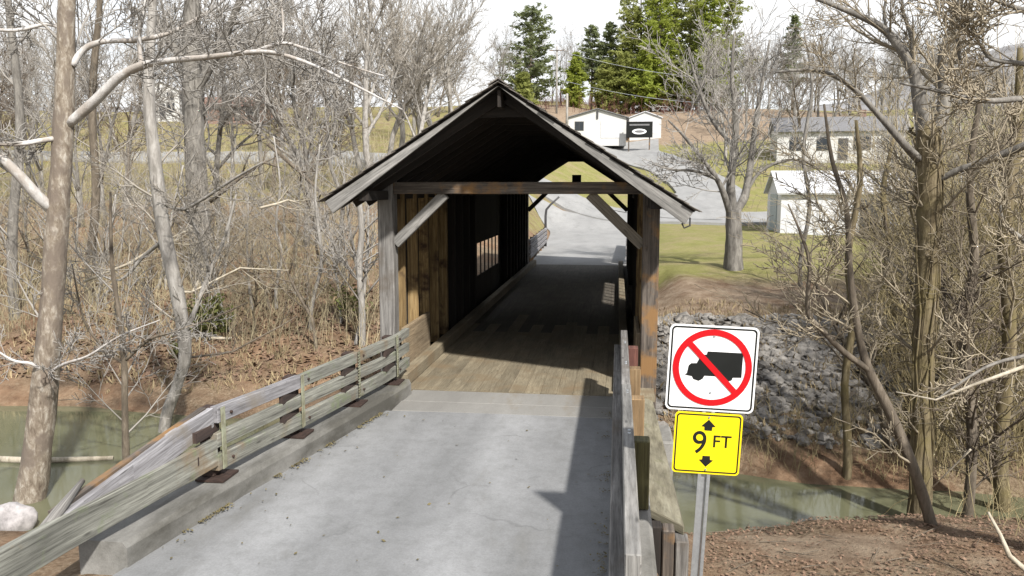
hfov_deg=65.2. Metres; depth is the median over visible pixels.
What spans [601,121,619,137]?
door
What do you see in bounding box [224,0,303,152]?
bare tree
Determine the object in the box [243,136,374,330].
bare tree
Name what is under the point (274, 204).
dead branch
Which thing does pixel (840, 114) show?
bare tree
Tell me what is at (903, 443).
bare tree
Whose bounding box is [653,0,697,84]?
pine tree
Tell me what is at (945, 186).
bare tree
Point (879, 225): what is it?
bare tree
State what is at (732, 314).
bank grass
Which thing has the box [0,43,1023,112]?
distant hills
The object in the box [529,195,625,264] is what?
road
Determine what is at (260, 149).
bare tree
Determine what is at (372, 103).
bare tree
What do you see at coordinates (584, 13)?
sky
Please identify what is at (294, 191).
bare tree
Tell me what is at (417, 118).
bare tree
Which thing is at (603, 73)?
pine tree
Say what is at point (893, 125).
bare tree
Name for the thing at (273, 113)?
bare tree
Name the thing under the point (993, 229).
bare tree
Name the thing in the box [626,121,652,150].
sign board
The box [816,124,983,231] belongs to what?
bare tree
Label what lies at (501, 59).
bare tree
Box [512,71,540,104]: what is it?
pine tree
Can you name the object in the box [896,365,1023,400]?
dead branch
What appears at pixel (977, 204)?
bare tree
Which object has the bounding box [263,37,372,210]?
bare tree
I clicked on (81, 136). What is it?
bare tree
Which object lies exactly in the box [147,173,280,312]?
bare tree
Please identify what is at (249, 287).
bare tree
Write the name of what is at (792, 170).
hill brush
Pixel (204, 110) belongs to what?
bare tree
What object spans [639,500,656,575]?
concrete curb
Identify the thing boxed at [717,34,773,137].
bare tree
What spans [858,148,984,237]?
bare tree
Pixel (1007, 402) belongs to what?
bare tree
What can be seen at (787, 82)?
bare tree
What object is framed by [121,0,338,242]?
bare tree
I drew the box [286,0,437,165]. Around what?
bare tree
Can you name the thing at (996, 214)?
bare tree
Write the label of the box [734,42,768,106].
bare tree
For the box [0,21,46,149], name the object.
bare tree
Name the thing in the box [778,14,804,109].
pine tree
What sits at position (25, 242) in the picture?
bare tree
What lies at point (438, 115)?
bare tree
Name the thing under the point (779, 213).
metal shed
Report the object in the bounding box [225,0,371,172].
bare tree
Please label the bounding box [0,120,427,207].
hill brush
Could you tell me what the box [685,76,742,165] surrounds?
bare tree
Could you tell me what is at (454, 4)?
bare tree
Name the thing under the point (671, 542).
retaining wall
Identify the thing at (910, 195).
bare tree
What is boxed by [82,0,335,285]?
bare tree
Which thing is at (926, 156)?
mossy tree
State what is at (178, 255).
bare tree
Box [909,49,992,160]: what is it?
bare tree
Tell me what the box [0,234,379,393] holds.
dry grass
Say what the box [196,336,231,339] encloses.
fallen log
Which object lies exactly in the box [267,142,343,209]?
dead branch
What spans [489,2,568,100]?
pine tree
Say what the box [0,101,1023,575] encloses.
ground
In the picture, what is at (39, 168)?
bare tree
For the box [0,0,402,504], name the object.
sycamore tree
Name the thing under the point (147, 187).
bare tree
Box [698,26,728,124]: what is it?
bare tree
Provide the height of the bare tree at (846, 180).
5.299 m
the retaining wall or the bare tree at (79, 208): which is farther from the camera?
the bare tree at (79, 208)
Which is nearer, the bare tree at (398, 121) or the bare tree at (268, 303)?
the bare tree at (268, 303)
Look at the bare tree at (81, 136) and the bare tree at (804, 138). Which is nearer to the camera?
the bare tree at (804, 138)
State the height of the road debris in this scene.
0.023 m
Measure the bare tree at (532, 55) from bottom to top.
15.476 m
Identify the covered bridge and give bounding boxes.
[316,78,701,407]
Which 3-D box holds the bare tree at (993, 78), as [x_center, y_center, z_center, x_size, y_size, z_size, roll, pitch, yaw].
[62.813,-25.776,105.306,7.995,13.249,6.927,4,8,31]
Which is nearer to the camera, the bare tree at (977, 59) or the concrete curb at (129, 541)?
the concrete curb at (129, 541)
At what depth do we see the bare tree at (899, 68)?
116.88 m
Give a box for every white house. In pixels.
[155,81,181,121]
[767,110,908,163]
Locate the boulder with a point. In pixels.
(16, 516)
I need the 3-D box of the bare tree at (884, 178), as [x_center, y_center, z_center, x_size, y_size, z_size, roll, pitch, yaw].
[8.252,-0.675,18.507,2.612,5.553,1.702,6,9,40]
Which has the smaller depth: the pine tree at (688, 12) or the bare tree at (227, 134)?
the bare tree at (227, 134)
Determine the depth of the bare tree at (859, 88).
113.08 m
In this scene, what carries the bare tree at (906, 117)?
on the ground at (690, 257)
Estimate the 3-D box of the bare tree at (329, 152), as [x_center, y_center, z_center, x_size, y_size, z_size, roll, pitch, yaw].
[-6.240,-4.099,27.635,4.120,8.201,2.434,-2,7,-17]
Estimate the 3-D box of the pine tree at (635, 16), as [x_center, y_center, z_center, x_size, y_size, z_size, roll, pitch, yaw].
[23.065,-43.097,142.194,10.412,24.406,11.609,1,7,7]
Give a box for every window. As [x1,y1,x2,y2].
[575,121,583,130]
[789,137,801,150]
[816,137,827,150]
[853,136,870,149]
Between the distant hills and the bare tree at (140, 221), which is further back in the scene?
the distant hills
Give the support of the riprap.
on the ground at (690, 257)
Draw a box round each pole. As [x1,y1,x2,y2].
[544,196,559,245]
[549,46,563,113]
[566,93,567,124]
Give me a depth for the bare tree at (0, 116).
57.17 m
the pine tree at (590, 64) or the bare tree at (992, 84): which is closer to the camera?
the bare tree at (992, 84)
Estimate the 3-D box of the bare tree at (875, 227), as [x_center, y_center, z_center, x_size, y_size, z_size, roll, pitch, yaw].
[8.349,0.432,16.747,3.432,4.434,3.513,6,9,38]
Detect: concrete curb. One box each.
[79,378,410,574]
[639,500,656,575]
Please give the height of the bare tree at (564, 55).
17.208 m
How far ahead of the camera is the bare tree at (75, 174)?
39.01 m
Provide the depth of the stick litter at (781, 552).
10.44 m
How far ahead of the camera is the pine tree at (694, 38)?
151.48 m
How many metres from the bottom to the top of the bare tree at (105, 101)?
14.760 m
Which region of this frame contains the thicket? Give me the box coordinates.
[762,24,1023,457]
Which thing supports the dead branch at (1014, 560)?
on the stick litter at (781, 552)
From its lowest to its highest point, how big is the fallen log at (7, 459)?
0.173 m
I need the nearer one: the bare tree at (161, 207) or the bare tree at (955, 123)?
the bare tree at (161, 207)
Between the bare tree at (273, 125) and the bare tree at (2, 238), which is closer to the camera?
the bare tree at (2, 238)
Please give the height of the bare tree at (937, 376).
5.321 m
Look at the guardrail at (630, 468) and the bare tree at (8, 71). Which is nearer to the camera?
the guardrail at (630, 468)
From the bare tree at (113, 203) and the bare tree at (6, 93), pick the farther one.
the bare tree at (6, 93)
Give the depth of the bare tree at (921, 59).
126.31 m
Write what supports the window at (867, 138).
in the white house at (843, 125)
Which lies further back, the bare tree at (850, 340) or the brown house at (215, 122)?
the brown house at (215, 122)
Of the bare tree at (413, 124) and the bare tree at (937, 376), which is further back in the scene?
the bare tree at (413, 124)
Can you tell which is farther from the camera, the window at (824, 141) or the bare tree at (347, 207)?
the window at (824, 141)
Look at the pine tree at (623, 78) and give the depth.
134.73 m
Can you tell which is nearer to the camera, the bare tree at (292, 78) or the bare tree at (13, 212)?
the bare tree at (13, 212)
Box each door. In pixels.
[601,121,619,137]
[637,120,653,132]
[769,194,777,230]
[838,138,848,159]
[859,200,879,235]
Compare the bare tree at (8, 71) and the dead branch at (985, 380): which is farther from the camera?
the bare tree at (8, 71)
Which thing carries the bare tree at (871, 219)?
on the ground at (690, 257)
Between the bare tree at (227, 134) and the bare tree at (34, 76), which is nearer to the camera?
the bare tree at (227, 134)
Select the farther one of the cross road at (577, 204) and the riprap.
the cross road at (577, 204)
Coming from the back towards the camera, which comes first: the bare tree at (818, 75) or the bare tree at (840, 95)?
the bare tree at (818, 75)
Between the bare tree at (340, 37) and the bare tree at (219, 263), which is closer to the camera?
the bare tree at (219, 263)
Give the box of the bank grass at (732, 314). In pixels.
[656,298,1023,433]
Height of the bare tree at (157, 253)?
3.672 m
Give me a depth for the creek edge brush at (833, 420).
15.63 m
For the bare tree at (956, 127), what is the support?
on the ground at (690, 257)
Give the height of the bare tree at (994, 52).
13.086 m
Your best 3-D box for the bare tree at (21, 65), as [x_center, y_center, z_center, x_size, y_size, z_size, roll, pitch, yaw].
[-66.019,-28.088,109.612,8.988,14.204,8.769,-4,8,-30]
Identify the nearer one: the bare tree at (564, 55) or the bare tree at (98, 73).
the bare tree at (98, 73)
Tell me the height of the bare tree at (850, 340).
6.809 m
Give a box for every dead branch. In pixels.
[83,208,215,282]
[185,258,288,295]
[191,281,304,357]
[208,131,286,202]
[259,168,324,222]
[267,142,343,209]
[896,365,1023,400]
[932,449,970,487]
[987,512,1023,571]
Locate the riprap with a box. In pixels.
[655,311,982,453]
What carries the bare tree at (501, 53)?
on the ground at (690, 257)
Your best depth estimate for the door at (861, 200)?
45.10 m
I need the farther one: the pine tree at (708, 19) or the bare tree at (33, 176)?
the pine tree at (708, 19)
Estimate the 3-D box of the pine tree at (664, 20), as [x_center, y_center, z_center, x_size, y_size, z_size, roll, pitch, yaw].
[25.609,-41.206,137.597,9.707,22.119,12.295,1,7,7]
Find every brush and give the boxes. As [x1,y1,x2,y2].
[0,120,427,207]
[0,163,379,352]
[534,87,749,115]
[663,369,1023,482]
[735,115,980,216]
[807,163,1023,480]
[854,133,1005,267]
[944,431,1023,535]
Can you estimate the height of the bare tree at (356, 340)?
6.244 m
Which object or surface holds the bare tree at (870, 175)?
on the ground at (690, 257)
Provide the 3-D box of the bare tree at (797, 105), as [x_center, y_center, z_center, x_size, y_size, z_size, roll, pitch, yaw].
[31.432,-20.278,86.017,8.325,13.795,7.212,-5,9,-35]
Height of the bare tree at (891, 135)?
7.209 m
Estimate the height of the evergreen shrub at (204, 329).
1.632 m
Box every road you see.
[1,150,766,225]
[113,411,611,575]
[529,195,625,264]
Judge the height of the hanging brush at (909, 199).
5.711 m
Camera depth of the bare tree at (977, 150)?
18.57 m
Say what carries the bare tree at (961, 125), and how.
on the ground at (690, 257)
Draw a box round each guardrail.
[0,328,409,575]
[529,228,546,261]
[608,330,649,575]
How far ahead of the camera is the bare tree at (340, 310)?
23.73 m
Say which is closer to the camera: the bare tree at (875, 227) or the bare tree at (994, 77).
the bare tree at (875, 227)
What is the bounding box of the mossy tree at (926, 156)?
[775,0,1023,515]
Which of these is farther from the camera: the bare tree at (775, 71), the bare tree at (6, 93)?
the bare tree at (775, 71)
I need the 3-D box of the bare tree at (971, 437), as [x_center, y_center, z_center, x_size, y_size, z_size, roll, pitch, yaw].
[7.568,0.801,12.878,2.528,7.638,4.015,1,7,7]
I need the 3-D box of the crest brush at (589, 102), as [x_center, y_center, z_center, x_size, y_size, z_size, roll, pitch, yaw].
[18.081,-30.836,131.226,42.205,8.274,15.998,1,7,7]
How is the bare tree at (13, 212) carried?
on the ground at (690, 257)
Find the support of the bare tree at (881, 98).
on the ground at (690, 257)
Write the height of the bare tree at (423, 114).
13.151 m
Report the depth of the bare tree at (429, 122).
53.78 m
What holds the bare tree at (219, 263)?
on the ground at (690, 257)
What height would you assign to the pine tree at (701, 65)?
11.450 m
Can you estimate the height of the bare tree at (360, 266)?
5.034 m
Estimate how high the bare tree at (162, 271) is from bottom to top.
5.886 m
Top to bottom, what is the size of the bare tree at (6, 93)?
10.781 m
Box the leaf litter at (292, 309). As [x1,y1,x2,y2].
[0,281,1023,575]
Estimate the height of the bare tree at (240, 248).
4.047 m
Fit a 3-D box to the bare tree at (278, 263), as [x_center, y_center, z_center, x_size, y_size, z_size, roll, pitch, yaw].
[-7.455,-2.075,24.996,5.350,6.191,3.225,-4,8,-30]
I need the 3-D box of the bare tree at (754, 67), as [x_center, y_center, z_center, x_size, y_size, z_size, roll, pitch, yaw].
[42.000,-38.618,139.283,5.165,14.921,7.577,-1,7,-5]
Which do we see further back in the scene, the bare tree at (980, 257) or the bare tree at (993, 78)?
the bare tree at (993, 78)
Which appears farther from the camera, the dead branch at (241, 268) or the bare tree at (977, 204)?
the dead branch at (241, 268)
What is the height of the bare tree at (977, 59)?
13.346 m
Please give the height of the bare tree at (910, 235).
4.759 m
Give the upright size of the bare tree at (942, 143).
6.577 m
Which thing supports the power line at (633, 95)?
attached to the utility pole at (556, 110)
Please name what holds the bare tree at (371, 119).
on the ground at (690, 257)
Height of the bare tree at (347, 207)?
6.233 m
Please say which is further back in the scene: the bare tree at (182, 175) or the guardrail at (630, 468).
the bare tree at (182, 175)
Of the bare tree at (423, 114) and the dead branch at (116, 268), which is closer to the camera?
the dead branch at (116, 268)
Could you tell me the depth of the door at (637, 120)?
111.02 m
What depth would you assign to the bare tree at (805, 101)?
94.12 m
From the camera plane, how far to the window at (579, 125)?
102.77 m
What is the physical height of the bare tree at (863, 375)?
5.430 m
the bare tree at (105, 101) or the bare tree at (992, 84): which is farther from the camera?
the bare tree at (992, 84)
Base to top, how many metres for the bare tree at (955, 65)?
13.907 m
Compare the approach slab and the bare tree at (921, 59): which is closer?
the approach slab
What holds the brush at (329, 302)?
on the ground at (690, 257)
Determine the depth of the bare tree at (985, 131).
18.37 m
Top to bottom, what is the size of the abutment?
2.580 m
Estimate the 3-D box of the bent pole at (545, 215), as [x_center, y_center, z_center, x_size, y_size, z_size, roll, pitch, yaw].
[1.948,-3.165,38.986,0.747,2.610,0.120,1,7,7]
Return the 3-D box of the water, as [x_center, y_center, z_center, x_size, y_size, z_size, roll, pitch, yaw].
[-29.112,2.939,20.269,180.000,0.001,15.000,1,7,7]
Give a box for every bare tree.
[0,0,88,319]
[0,0,99,159]
[0,0,103,227]
[0,12,53,164]
[0,19,53,192]
[0,20,46,122]
[0,20,53,178]
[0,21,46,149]
[0,38,50,101]
[0,42,20,126]
[0,56,21,128]
[0,70,37,160]
[0,127,85,264]
[0,129,88,281]
[0,158,44,280]
[0,162,123,294]
[0,189,78,282]
[0,199,74,294]
[12,0,145,304]
[20,30,110,127]
[24,192,247,458]
[28,60,113,144]
[32,21,130,148]
[35,0,183,226]
[40,128,135,248]
[65,0,279,432]
[69,161,150,304]
[73,138,165,256]
[75,33,121,121]
[76,58,168,206]
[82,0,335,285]
[87,0,271,241]
[89,147,178,259]
[89,165,186,284]
[100,150,216,288]
[102,113,232,235]
[108,27,141,109]
[109,0,205,188]
[116,210,190,300]
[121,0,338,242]
[123,126,225,289]
[128,20,176,81]
[128,163,258,331]
[147,160,305,309]
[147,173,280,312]
[158,0,327,245]
[173,0,368,246]
[176,125,348,308]
[176,213,289,315]
[178,226,267,334]
[183,120,306,284]
[192,190,329,348]
[204,0,310,189]
[205,32,284,187]
[211,224,329,332]
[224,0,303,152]
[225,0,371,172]
[230,128,327,251]
[231,10,327,192]
[232,133,358,266]
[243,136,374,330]
[248,145,356,261]
[260,112,397,271]
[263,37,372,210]
[265,26,314,133]
[267,48,376,276]
[268,174,377,323]
[274,0,367,149]
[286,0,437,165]
[287,0,323,153]
[293,173,378,346]
[306,0,383,127]
[307,135,378,344]
[324,0,456,146]
[337,0,371,127]
[340,59,392,116]
[350,1,441,125]
[369,0,504,136]
[370,3,423,136]
[376,3,434,106]
[380,28,412,120]
[382,0,490,154]
[394,0,464,133]
[424,32,464,104]
[425,0,487,112]
[430,22,476,116]
[472,20,527,81]
[480,23,516,79]
[516,36,546,70]
[548,42,567,100]
[552,20,581,104]
[553,26,588,76]
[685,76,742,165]
[695,190,908,448]
[697,23,735,112]
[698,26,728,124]
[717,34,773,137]
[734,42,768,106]
[735,41,772,100]
[738,22,767,108]
[741,104,936,525]
[749,29,788,116]
[756,31,777,108]
[757,129,913,278]
[759,32,852,286]
[763,37,807,106]
[763,42,802,114]
[764,41,836,128]
[768,131,945,278]
[772,174,949,315]
[774,48,858,116]
[793,11,885,116]
[795,20,862,115]
[802,35,837,111]
[811,120,899,479]
[816,43,1023,210]
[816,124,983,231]
[816,137,916,363]
[817,167,1018,348]
[820,140,959,241]
[821,17,879,116]
[823,119,999,234]
[828,54,1007,224]
[829,47,882,110]
[832,179,1015,285]
[834,210,998,324]
[835,58,1011,215]
[836,15,882,114]
[836,33,880,115]
[844,110,1022,240]
[848,191,1022,313]
[857,188,995,290]
[858,86,990,243]
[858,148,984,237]
[863,24,915,115]
[863,123,1023,270]
[864,30,912,115]
[865,27,906,107]
[869,6,1023,512]
[869,27,1023,243]
[870,95,910,163]
[872,16,939,114]
[872,23,921,115]
[873,156,1021,228]
[883,99,1020,220]
[889,198,1023,444]
[891,179,1023,423]
[893,96,1023,517]
[899,0,1023,425]
[905,23,952,119]
[905,197,1023,352]
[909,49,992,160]
[909,131,1023,250]
[921,30,937,112]
[924,37,977,86]
[926,42,967,140]
[940,121,1023,308]
[943,70,985,152]
[943,88,991,162]
[955,49,1013,123]
[959,52,1015,134]
[960,56,1023,127]
[960,68,1014,162]
[961,37,992,81]
[975,147,1023,426]
[985,43,1014,134]
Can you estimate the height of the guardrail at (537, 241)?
1.110 m
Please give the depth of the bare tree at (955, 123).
62.76 m
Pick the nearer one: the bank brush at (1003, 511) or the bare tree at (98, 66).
the bank brush at (1003, 511)
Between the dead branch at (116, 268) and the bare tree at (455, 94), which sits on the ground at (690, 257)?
the bare tree at (455, 94)
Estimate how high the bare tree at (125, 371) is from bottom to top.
6.257 m
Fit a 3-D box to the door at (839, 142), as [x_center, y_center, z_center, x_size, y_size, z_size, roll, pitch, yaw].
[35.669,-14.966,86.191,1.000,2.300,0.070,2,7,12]
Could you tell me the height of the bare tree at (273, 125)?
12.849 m
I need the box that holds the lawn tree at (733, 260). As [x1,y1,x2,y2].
[622,0,852,270]
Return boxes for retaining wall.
[640,393,688,575]
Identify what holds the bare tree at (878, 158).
on the ground at (690, 257)
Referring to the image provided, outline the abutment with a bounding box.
[659,425,672,479]
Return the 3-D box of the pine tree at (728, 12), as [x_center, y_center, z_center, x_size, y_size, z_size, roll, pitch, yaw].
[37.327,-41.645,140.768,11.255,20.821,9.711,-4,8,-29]
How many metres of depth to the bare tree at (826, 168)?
20.98 m
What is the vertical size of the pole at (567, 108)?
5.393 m
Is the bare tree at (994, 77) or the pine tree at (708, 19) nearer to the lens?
the bare tree at (994, 77)
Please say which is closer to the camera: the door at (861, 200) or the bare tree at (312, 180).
the bare tree at (312, 180)
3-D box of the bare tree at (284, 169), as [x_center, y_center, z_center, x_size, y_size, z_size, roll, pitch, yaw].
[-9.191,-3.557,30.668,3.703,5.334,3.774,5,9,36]
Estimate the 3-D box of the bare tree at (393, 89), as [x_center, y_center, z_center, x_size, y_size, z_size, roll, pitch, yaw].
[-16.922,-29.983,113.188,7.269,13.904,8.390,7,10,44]
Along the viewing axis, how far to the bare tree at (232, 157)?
28.16 m
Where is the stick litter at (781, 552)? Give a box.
[706,512,1023,575]
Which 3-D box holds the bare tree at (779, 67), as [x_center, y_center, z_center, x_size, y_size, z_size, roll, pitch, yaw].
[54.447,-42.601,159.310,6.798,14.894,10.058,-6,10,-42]
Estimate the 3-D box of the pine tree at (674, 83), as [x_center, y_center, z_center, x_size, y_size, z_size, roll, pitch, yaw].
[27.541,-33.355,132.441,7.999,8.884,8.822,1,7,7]
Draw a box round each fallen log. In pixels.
[0,456,113,462]
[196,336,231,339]
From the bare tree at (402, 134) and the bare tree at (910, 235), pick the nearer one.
the bare tree at (910, 235)
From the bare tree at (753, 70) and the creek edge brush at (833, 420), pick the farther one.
the bare tree at (753, 70)
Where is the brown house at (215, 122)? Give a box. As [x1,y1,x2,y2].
[205,97,276,124]
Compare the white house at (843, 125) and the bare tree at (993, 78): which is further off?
the bare tree at (993, 78)
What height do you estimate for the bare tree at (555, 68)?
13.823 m
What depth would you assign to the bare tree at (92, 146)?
25.49 m
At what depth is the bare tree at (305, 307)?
22.19 m
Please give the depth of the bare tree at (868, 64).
123.30 m
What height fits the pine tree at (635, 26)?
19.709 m
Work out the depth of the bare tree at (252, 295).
22.39 m
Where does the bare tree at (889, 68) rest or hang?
on the ground at (690, 257)
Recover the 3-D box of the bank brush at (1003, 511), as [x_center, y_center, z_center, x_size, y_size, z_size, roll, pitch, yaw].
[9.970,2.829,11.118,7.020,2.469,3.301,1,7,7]
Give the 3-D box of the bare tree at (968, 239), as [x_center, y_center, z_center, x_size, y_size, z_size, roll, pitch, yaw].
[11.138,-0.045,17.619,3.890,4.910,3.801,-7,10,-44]
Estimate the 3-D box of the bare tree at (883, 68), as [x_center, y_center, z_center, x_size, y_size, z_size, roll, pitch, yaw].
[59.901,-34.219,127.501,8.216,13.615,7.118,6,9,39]
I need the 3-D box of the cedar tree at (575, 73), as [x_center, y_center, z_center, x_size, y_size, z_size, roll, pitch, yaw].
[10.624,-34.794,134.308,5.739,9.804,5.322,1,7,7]
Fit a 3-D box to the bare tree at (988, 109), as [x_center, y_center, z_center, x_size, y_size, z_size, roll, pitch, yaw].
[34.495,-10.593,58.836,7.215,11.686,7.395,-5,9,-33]
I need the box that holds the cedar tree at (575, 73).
[559,51,589,108]
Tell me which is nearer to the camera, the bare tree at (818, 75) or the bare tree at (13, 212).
the bare tree at (13, 212)
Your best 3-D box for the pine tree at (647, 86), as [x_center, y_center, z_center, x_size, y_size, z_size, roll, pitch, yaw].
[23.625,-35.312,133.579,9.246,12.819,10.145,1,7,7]
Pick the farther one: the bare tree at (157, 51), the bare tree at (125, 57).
the bare tree at (125, 57)
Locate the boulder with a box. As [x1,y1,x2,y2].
[0,502,37,530]
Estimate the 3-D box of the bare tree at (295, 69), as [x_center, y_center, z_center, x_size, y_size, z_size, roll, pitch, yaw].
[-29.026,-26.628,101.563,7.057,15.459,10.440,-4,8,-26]
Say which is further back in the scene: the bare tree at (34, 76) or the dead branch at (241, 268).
the bare tree at (34, 76)
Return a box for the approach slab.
[392,390,612,418]
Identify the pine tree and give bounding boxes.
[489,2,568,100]
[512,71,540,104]
[575,24,613,109]
[586,58,626,111]
[593,20,623,78]
[605,51,641,114]
[607,0,653,112]
[614,0,665,111]
[627,38,679,111]
[635,0,688,110]
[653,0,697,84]
[656,59,699,110]
[658,0,729,109]
[682,8,713,61]
[685,41,741,108]
[686,0,734,96]
[703,0,762,100]
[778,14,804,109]
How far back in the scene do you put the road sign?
5.61 m
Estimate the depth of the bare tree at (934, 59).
129.24 m
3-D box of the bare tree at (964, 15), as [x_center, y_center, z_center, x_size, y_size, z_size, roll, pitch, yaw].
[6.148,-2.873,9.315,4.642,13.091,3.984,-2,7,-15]
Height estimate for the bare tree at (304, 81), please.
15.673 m
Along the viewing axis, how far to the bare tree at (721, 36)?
122.82 m
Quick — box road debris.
[162,410,610,574]
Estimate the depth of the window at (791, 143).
87.16 m
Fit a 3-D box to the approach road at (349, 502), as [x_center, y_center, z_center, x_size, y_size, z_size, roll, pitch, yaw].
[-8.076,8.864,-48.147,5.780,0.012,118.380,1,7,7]
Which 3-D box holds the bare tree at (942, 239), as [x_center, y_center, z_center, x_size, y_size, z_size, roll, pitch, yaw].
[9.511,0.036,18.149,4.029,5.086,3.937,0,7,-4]
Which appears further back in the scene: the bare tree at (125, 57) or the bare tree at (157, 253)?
the bare tree at (125, 57)
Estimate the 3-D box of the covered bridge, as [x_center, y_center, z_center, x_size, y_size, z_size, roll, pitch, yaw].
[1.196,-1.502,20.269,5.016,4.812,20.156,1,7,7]
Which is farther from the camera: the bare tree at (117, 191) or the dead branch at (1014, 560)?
the bare tree at (117, 191)
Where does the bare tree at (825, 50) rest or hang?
on the ground at (690, 257)
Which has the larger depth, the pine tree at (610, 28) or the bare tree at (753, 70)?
the pine tree at (610, 28)
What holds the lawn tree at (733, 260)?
on the ground at (690, 257)
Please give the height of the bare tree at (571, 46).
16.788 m
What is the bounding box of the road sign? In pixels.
[665,324,759,575]
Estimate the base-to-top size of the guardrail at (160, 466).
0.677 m
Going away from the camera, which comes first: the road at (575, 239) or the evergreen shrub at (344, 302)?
the evergreen shrub at (344, 302)
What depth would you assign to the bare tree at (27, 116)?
57.34 m
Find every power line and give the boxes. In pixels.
[559,50,808,80]
[559,79,785,103]
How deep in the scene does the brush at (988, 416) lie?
15.13 m
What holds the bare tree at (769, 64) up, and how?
on the ground at (690, 257)
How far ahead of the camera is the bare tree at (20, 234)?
26.99 m
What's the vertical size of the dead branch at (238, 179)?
2.427 m
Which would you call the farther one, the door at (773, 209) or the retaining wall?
the door at (773, 209)
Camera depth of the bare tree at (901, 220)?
18.39 m
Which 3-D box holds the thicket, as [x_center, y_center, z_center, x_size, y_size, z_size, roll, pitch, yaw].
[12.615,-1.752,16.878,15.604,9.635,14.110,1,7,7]
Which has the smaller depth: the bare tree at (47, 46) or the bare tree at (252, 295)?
the bare tree at (252, 295)
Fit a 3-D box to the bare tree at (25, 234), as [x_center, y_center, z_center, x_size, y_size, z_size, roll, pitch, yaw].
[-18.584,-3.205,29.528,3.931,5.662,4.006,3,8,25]
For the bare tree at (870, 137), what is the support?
on the ground at (690, 257)
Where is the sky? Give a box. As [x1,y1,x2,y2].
[0,0,1023,109]
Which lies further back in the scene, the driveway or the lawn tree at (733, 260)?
the driveway
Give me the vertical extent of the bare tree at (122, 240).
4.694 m
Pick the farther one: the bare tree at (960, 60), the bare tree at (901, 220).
the bare tree at (960, 60)
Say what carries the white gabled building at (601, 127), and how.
on the ground at (690, 257)
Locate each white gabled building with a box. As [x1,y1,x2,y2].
[565,108,628,146]
[626,111,662,140]
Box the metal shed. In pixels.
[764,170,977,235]
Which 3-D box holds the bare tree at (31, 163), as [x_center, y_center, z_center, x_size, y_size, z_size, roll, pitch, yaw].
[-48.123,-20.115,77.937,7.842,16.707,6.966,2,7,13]
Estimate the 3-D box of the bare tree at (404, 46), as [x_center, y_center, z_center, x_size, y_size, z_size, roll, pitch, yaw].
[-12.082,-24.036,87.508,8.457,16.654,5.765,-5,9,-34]
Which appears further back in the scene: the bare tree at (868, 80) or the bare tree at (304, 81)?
the bare tree at (868, 80)
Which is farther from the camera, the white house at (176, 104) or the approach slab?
the white house at (176, 104)
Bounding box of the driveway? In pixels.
[594,138,741,219]
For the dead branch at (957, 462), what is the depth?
9.38 m
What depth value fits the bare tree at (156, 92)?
53.71 m
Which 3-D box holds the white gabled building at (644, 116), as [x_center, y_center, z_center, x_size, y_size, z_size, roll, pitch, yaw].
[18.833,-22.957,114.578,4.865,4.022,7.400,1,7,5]
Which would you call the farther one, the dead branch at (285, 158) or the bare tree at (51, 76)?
the bare tree at (51, 76)
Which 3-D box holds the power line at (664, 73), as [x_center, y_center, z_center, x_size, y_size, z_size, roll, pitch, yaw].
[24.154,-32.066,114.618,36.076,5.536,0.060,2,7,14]
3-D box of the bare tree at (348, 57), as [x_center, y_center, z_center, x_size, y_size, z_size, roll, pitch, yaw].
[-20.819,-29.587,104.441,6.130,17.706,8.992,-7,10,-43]
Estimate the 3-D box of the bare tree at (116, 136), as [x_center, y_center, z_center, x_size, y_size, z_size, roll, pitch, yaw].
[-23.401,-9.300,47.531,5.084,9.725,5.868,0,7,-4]
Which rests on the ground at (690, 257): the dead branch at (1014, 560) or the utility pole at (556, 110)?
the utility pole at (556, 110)
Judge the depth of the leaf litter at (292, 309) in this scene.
12.28 m
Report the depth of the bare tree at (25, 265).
22.05 m
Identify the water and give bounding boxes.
[0,406,1023,534]
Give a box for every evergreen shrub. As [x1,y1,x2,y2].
[167,334,178,357]
[186,292,238,338]
[328,281,373,322]
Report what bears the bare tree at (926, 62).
on the ground at (690, 257)

